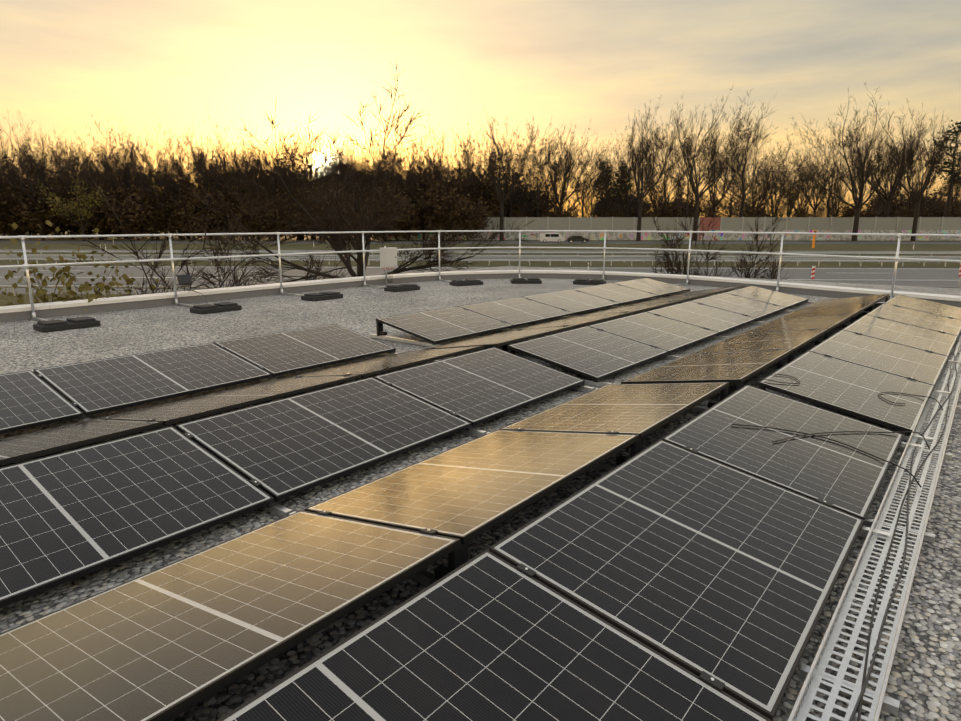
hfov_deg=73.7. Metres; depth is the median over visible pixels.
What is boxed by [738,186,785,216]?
tree
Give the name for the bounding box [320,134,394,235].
tree
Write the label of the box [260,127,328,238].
tree
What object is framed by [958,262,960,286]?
guide beacon
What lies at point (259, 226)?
tree
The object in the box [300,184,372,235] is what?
tree
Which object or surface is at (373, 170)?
tree
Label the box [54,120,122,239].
tree
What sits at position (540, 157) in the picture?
tree
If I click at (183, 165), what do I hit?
tree
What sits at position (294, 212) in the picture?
tree
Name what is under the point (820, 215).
tree
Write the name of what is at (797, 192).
tree
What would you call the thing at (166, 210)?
tree
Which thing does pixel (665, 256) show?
shrubs
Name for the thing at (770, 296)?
pv module
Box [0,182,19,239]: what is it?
tree
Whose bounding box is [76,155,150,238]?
tree
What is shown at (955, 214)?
tree
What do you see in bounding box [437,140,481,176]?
tree
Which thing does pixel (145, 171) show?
tree
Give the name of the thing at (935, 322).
pv module
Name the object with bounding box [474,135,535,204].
tree
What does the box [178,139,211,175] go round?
tree
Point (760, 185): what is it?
tree
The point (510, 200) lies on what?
tree
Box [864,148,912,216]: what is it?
tree
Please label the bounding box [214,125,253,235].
tree
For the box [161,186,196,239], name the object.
tree
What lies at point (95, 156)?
tree
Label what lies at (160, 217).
tree
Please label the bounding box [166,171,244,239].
tree
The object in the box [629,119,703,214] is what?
tree
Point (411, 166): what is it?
tree
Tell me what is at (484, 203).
tree
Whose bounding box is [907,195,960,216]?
tree
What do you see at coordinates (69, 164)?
tree
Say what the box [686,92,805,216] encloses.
tree
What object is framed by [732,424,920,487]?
loose cable
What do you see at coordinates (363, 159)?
tree
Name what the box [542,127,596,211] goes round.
tree
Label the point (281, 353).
pv module
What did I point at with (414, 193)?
tree
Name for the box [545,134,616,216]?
tree
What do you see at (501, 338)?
pv module
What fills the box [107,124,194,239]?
tree
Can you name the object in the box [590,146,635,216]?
tree
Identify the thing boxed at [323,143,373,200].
tree
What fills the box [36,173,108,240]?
tree
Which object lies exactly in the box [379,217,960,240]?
noise barrier
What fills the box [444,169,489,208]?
tree
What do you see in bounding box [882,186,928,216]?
tree
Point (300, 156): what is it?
tree
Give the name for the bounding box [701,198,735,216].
tree
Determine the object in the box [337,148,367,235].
tree
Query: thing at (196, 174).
tree
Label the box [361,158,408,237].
tree
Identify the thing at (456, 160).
tree
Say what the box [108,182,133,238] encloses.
tree
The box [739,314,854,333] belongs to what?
pv module
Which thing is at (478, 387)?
pv module
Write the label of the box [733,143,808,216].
tree
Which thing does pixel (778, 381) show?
loose cable
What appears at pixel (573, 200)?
tree
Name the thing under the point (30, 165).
tree
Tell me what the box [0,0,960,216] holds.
sky
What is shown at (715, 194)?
tree
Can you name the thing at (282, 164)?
tree
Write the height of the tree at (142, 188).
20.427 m
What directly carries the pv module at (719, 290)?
on the mounting hardware
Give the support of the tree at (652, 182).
on the ground
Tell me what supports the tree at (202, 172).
on the ground
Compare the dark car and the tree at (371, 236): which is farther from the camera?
the tree at (371, 236)
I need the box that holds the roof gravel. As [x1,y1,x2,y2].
[0,266,960,720]
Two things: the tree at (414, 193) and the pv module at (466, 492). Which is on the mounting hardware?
the pv module at (466, 492)
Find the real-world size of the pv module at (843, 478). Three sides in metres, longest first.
1.722 x 1.134 x 0.033 m
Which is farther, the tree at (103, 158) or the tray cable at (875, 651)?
the tree at (103, 158)
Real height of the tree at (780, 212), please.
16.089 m
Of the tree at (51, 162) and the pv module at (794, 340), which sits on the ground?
the tree at (51, 162)
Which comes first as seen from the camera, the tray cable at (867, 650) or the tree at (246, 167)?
the tray cable at (867, 650)
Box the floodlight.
[177,274,192,290]
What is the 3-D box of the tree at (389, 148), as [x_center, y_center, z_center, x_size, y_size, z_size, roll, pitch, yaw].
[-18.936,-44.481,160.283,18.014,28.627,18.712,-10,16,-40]
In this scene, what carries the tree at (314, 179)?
on the ground
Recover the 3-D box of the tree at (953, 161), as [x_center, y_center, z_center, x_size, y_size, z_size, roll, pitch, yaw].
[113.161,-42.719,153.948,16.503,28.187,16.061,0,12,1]
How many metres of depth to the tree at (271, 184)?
146.41 m
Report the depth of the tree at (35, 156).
167.79 m
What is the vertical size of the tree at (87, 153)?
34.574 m
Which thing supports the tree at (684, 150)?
on the ground
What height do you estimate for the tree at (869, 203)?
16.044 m
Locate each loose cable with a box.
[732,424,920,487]
[751,373,799,384]
[773,431,929,448]
[878,392,942,410]
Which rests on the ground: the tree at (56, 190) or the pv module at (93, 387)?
the tree at (56, 190)
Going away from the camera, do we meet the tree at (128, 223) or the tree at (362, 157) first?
the tree at (128, 223)
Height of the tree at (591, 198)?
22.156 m
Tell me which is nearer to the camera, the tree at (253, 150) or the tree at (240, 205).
the tree at (240, 205)
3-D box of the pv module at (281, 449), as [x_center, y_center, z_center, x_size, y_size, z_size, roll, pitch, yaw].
[-1.042,0.468,4.570,1.134,0.033,1.722,21,22,34]
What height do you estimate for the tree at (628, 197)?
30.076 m
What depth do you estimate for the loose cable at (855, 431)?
4.52 m
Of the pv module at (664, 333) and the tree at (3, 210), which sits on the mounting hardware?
the pv module at (664, 333)
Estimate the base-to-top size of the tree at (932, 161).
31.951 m
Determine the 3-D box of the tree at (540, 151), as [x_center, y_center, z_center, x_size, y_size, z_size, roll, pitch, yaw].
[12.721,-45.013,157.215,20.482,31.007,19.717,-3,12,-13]
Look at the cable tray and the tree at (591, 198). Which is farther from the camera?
the tree at (591, 198)
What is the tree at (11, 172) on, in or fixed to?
on the ground
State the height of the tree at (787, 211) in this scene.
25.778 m
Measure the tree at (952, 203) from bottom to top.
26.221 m
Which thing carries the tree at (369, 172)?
on the ground
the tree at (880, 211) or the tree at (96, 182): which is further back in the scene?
the tree at (880, 211)
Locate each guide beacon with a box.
[811,266,815,280]
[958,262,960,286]
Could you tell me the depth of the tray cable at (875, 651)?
2.77 m
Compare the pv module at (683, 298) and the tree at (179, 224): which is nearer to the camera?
the pv module at (683, 298)
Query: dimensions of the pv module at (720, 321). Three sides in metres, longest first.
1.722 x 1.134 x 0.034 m
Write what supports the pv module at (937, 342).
on the mounting hardware
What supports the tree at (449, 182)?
on the ground
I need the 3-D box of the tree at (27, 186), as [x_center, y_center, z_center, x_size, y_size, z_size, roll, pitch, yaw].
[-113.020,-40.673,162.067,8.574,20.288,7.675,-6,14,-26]
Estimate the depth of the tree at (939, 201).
223.72 m
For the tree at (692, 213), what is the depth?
207.55 m
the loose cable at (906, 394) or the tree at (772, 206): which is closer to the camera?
the loose cable at (906, 394)
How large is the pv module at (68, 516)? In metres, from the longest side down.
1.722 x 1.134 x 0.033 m
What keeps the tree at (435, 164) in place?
on the ground
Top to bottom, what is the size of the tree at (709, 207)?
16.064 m
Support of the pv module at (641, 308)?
on the mounting hardware
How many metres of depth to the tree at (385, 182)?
162.12 m
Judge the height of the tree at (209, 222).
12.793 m
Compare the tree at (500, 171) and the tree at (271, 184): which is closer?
the tree at (271, 184)
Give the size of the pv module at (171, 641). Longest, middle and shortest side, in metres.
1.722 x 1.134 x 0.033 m
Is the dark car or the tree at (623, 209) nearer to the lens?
the dark car
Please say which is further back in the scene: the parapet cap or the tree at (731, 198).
the tree at (731, 198)
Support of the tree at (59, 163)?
on the ground
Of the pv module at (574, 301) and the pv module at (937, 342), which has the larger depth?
the pv module at (574, 301)
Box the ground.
[0,230,960,305]
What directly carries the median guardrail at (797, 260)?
on the ground
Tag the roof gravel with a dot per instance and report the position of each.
(924, 682)
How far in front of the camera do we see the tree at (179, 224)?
147.16 m
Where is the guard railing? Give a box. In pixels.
[0,230,960,332]
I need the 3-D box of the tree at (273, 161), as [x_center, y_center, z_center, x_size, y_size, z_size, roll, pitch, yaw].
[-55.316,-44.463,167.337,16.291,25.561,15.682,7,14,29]
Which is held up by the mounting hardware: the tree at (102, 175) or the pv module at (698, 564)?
the pv module at (698, 564)
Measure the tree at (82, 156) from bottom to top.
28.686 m
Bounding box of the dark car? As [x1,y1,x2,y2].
[566,236,588,242]
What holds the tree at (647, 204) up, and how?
on the ground
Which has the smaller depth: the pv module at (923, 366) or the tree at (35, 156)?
the pv module at (923, 366)
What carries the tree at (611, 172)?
on the ground
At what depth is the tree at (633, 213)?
230.47 m
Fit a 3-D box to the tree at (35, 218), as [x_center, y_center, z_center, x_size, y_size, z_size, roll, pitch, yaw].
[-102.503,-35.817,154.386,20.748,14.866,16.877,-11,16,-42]
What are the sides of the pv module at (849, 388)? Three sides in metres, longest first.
1.722 x 1.134 x 0.034 m
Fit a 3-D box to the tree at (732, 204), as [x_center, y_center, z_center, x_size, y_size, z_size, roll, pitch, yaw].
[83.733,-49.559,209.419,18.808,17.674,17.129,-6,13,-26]
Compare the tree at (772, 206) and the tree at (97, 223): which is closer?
the tree at (97, 223)
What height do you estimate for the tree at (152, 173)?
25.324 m
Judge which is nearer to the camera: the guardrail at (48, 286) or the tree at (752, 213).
the guardrail at (48, 286)
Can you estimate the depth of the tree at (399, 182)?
159.03 m
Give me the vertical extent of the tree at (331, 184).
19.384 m
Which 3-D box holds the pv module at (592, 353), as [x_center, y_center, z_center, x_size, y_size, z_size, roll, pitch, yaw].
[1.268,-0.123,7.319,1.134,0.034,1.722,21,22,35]
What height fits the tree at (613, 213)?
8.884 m
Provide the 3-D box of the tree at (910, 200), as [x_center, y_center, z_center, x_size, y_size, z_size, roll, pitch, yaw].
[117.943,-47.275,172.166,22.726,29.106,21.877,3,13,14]
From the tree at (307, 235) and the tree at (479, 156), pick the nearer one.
the tree at (307, 235)
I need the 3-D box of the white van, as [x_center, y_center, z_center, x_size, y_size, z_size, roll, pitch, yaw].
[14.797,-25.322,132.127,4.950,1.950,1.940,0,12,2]
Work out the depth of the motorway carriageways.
56.80 m
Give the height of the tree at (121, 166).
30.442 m
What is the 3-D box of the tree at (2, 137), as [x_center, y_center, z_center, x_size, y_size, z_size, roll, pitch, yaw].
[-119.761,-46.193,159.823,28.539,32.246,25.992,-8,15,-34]
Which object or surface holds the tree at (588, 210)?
on the ground
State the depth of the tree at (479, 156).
188.36 m
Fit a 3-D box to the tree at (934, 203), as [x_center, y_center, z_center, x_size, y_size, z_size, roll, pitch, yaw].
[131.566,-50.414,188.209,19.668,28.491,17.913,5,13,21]
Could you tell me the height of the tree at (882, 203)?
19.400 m
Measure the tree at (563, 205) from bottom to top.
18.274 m
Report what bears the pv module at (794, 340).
on the mounting hardware
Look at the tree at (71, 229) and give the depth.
153.73 m
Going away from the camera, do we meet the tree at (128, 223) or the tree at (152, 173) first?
the tree at (128, 223)
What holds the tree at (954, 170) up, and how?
on the ground
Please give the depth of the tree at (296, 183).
154.59 m
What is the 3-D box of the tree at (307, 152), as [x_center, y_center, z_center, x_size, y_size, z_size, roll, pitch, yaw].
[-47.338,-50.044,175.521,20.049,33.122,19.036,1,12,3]
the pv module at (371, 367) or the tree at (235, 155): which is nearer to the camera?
the pv module at (371, 367)
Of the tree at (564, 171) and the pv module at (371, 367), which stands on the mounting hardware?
the pv module at (371, 367)
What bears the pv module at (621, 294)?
on the mounting hardware
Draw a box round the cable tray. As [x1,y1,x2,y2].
[787,334,960,720]
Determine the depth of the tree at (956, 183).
160.97 m
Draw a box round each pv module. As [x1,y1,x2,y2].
[0,370,83,433]
[0,419,162,465]
[0,426,273,607]
[0,510,460,720]
[33,343,271,415]
[99,375,360,425]
[175,377,471,500]
[214,324,395,376]
[216,549,770,720]
[288,346,483,377]
[304,430,639,543]
[373,347,584,425]
[376,306,512,343]
[425,325,577,349]
[458,297,572,326]
[489,439,863,720]
[499,382,729,438]
[507,326,668,380]
[510,311,636,330]
[521,289,620,313]
[572,283,658,303]
[575,300,681,316]
[588,312,718,353]
[614,278,689,295]
[621,349,793,383]
[626,292,716,305]
[646,301,756,333]
[661,385,902,522]
[664,285,745,297]
[690,328,828,353]
[691,293,785,319]
[725,286,808,308]
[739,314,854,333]
[758,351,934,433]
[774,302,873,319]
[801,294,888,308]
[808,330,948,385]
[842,315,957,355]
[866,303,960,335]
[885,294,960,319]
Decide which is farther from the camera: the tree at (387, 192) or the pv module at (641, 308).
the tree at (387, 192)
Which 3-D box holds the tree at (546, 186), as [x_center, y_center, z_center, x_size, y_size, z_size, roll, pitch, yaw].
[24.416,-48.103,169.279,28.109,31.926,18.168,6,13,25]
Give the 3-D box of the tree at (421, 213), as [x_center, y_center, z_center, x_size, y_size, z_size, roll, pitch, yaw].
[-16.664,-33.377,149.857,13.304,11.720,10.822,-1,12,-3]
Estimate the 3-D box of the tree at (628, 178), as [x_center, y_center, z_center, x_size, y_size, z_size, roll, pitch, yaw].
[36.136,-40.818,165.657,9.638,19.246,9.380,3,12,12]
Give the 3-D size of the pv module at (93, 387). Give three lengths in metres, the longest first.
1.722 x 1.134 x 0.033 m
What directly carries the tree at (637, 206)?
on the ground
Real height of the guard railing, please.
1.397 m
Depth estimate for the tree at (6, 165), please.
173.62 m
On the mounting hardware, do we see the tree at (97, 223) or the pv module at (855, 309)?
the pv module at (855, 309)
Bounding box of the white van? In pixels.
[540,233,564,242]
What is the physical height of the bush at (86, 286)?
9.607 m
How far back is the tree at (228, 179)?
154.76 m
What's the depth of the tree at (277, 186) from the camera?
155.84 m
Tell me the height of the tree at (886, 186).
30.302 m
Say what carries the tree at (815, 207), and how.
on the ground
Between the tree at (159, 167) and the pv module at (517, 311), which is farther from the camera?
the tree at (159, 167)
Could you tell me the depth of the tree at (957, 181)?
151.50 m
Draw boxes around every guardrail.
[0,250,960,255]
[0,254,960,262]
[0,257,960,265]
[0,284,960,295]
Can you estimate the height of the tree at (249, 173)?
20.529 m
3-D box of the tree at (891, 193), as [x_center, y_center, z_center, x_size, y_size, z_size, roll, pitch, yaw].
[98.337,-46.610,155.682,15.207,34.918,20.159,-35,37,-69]
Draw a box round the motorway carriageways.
[0,241,960,293]
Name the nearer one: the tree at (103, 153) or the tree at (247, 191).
the tree at (247, 191)
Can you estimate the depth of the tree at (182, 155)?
166.10 m
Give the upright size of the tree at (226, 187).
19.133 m
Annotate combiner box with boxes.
[380,246,396,283]
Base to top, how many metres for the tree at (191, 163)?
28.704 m
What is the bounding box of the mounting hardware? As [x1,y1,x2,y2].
[36,284,960,720]
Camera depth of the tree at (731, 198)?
170.94 m
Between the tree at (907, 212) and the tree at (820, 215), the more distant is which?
the tree at (820, 215)
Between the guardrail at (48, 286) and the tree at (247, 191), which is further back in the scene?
the tree at (247, 191)
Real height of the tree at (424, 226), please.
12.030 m
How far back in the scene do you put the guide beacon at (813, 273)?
48.48 m
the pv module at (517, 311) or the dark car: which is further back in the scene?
the dark car
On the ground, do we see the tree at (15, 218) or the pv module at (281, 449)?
the tree at (15, 218)
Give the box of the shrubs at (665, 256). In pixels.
[645,166,796,279]
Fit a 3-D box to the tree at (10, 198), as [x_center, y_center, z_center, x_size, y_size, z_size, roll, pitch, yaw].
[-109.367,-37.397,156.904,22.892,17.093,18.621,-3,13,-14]
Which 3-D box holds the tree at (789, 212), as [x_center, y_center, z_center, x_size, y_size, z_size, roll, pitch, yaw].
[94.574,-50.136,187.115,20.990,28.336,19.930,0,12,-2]
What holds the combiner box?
on the roof gravel
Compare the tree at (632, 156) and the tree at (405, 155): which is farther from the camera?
the tree at (405, 155)
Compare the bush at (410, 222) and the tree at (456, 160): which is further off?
the tree at (456, 160)
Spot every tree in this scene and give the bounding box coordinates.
[0,111,60,234]
[0,115,49,239]
[0,135,17,203]
[0,139,14,235]
[0,151,38,235]
[0,174,68,234]
[0,176,47,238]
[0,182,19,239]
[0,212,35,238]
[1,131,57,192]
[3,182,79,239]
[10,158,70,234]
[16,127,102,237]
[16,165,46,238]
[21,132,69,234]
[27,179,92,238]
[31,125,101,238]
[31,167,83,234]
[36,173,81,238]
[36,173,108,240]
[40,176,132,238]
[46,131,113,179]
[48,145,96,234]
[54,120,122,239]
[56,155,106,239]
[59,162,120,239]
[59,184,94,234]
[65,132,123,171]
[67,136,115,177]
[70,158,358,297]
[76,114,135,233]
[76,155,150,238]
[77,176,142,239]
[78,112,141,238]
[78,142,135,234]
[94,188,163,240]
[96,142,148,238]
[104,127,153,186]
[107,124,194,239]
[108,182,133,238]
[111,146,177,238]
[111,166,149,237]
[111,180,174,240]
[129,151,166,237]
[136,114,222,237]
[136,124,238,238]
[136,129,192,237]
[148,145,186,186]
[150,185,178,239]
[155,173,190,237]
[160,151,201,239]
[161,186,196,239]
[165,147,234,239]
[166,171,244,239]
[166,190,217,239]
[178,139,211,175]
[183,115,268,236]
[183,120,251,239]
[187,59,541,284]
[187,188,222,239]
[203,162,258,236]
[205,123,276,238]
[211,165,252,238]
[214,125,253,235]
[220,138,281,237]
[220,181,266,239]
[225,160,302,237]
[226,196,277,240]
[228,126,292,167]
[232,160,258,235]
[240,129,302,239]
[240,146,298,181]
[242,136,326,238]
[257,130,307,237]
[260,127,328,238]
[261,185,301,239]
[264,201,289,239]
[265,189,318,239]
[269,120,325,178]
[273,114,336,183]
[277,165,308,237]
[278,184,313,239]
[292,178,349,238]
[295,146,334,239]
[300,161,341,203]
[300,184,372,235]
[310,167,357,196]
[312,139,353,181]
[318,128,397,239]
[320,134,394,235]
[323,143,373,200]
[330,134,377,173]
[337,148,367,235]
[345,146,405,199]
[347,147,398,172]
[353,200,386,240]
[354,174,402,240]
[361,140,401,170]
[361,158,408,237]
[362,163,404,194]
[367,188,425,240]
[370,126,434,192]
[373,152,420,194]
[377,166,423,199]
[380,124,445,181]
[390,194,426,239]
[391,160,439,239]
[394,172,456,235]
[403,153,436,196]
[404,113,446,192]
[413,152,446,178]
[413,170,476,238]
[414,121,491,200]
[416,198,437,236]
[417,129,473,183]
[419,163,474,203]
[427,195,478,237]
[434,119,495,180]
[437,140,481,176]
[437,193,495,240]
[443,122,504,207]
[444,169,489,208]
[446,155,508,216]
[446,168,504,216]
[460,120,502,177]
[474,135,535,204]
[476,112,540,240]
[484,134,526,216]
[498,118,575,216]
[498,141,535,214]
[501,181,553,216]
[504,143,546,216]
[510,205,530,216]
[515,119,623,215]
[515,138,588,213]
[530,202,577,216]
[541,191,570,214]
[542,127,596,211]
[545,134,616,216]
[550,182,590,216]
[563,151,614,216]
[571,129,635,215]
[572,202,599,216]
[586,159,630,216]
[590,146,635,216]
[590,189,634,216]
[594,180,654,216]
[598,134,660,216]
[601,206,630,216]
[608,165,637,215]
[613,131,659,216]
[616,195,651,216]
[624,101,679,240]
[625,195,671,215]
[629,103,707,213]
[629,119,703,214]
[642,201,686,216]
[645,151,701,213]
[651,132,728,216]
[655,189,707,216]
[669,89,749,240]
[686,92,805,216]
[698,193,727,216]
[700,129,753,214]
[700,137,772,216]
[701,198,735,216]
[701,206,725,216]
[710,126,772,214]
[710,186,749,216]
[733,117,794,211]
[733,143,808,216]
[736,200,774,216]
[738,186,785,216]
[758,146,821,216]
[767,198,803,216]
[770,119,828,213]
[778,143,822,216]
[789,111,882,216]
[790,203,818,216]
[791,80,935,240]
[793,134,844,215]
[793,194,842,216]
[807,198,843,216]
[811,143,868,216]
[835,199,881,216]
[843,98,931,216]
[845,132,903,209]
[849,193,883,215]
[861,125,923,204]
[862,189,913,216]
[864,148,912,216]
[867,197,901,216]
[870,129,960,216]
[878,99,955,240]
[880,202,934,216]
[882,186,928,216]
[883,184,944,216]
[891,187,960,216]
[900,152,960,214]
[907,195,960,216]
[919,120,960,216]
[940,133,960,191]
[940,137,960,203]
[940,206,960,216]
[942,150,960,215]
[947,146,960,204]
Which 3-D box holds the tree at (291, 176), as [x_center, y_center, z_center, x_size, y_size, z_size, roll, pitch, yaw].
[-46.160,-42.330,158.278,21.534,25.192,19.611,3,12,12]
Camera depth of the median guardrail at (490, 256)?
67.24 m
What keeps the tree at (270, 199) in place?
on the ground
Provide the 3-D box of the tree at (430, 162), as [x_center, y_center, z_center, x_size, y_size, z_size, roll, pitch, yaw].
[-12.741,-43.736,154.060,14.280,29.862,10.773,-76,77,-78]
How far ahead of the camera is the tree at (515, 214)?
159.33 m
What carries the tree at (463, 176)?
on the ground
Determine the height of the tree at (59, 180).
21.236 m
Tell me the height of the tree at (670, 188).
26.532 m
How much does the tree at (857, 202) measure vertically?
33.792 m
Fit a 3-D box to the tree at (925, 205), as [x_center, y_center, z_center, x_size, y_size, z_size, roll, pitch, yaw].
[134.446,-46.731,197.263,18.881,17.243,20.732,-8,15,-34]
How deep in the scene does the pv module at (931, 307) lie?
10.96 m
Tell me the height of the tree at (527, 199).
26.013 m
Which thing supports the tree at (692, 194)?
on the ground
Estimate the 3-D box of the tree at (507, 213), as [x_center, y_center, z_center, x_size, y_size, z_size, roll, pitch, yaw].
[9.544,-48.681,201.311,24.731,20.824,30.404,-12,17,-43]
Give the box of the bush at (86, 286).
[0,196,182,311]
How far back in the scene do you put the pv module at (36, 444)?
4.18 m
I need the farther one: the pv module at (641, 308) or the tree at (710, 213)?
the tree at (710, 213)
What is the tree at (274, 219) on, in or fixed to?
on the ground
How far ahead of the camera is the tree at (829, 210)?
156.02 m
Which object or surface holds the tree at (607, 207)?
on the ground
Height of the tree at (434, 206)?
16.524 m
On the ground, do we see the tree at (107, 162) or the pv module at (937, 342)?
the tree at (107, 162)
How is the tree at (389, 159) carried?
on the ground
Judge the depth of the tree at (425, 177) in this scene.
147.62 m
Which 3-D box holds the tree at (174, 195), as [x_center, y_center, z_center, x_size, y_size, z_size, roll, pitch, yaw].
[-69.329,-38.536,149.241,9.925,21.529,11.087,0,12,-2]
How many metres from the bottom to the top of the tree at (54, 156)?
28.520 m
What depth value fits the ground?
96.41 m
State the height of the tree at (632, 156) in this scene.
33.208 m
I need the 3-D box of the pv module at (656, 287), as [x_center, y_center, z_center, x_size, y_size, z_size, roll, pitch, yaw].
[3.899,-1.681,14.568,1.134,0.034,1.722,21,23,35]
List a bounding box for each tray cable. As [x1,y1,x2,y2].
[849,341,958,720]
[857,350,960,720]
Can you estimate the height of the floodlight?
0.325 m
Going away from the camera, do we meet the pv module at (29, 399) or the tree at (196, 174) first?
the pv module at (29, 399)
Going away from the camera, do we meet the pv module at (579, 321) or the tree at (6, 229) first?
the pv module at (579, 321)
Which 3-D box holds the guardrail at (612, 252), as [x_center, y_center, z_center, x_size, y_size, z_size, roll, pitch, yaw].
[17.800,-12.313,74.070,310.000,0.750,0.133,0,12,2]
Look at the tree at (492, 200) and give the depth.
157.35 m
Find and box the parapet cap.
[0,270,960,312]
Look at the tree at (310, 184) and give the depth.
152.37 m
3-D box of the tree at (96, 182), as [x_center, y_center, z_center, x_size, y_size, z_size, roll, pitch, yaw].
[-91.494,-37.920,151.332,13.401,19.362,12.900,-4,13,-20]
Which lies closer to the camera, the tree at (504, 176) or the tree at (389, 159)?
the tree at (504, 176)
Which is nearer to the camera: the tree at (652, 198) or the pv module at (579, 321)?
the pv module at (579, 321)
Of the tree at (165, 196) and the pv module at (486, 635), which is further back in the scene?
the tree at (165, 196)
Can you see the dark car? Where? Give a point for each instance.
(571, 239)
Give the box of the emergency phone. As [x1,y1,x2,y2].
[812,230,816,247]
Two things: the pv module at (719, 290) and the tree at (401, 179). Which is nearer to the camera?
the pv module at (719, 290)
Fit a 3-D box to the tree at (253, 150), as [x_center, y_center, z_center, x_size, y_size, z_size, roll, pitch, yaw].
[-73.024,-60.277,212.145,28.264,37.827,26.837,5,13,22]
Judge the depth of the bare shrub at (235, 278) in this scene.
18.47 m
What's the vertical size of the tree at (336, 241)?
12.920 m
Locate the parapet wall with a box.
[0,273,960,321]
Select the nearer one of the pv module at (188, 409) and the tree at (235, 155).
the pv module at (188, 409)
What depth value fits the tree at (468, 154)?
156.47 m
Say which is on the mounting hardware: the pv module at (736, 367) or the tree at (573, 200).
the pv module at (736, 367)
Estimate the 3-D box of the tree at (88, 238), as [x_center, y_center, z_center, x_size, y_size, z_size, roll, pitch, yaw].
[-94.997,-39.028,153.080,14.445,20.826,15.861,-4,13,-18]
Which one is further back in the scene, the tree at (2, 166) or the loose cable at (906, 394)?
the tree at (2, 166)
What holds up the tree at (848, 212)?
on the ground
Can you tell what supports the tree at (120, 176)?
on the ground
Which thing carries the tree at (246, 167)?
on the ground
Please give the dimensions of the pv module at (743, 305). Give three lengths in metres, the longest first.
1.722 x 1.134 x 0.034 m
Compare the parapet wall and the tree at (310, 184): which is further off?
the tree at (310, 184)
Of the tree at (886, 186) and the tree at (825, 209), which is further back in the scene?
the tree at (825, 209)
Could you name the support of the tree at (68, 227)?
on the ground
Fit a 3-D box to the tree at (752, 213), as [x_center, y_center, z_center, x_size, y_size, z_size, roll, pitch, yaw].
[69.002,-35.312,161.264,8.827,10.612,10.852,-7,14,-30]
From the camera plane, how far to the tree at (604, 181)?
162.57 m
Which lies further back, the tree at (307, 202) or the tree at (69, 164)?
the tree at (69, 164)
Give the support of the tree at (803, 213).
on the ground
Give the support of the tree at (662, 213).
on the ground
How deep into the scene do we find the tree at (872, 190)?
172.04 m
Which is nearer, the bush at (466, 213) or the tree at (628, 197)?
the bush at (466, 213)
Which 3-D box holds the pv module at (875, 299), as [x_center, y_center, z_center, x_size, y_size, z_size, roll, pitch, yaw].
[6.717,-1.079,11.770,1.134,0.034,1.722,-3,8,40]
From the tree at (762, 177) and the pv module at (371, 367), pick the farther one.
the tree at (762, 177)
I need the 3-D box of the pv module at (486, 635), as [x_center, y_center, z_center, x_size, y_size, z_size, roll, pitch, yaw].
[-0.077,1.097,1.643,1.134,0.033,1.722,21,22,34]
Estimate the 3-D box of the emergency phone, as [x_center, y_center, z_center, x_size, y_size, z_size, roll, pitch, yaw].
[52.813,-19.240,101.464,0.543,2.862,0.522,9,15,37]
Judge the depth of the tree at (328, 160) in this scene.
161.24 m
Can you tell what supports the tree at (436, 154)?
on the ground
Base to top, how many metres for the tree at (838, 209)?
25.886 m
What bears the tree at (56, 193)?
on the ground
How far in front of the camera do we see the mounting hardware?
4.75 m
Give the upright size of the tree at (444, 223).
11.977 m
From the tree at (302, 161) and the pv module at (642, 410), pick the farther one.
the tree at (302, 161)
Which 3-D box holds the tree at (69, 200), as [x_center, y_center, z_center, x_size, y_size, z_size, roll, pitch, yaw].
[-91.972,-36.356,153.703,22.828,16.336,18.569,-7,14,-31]

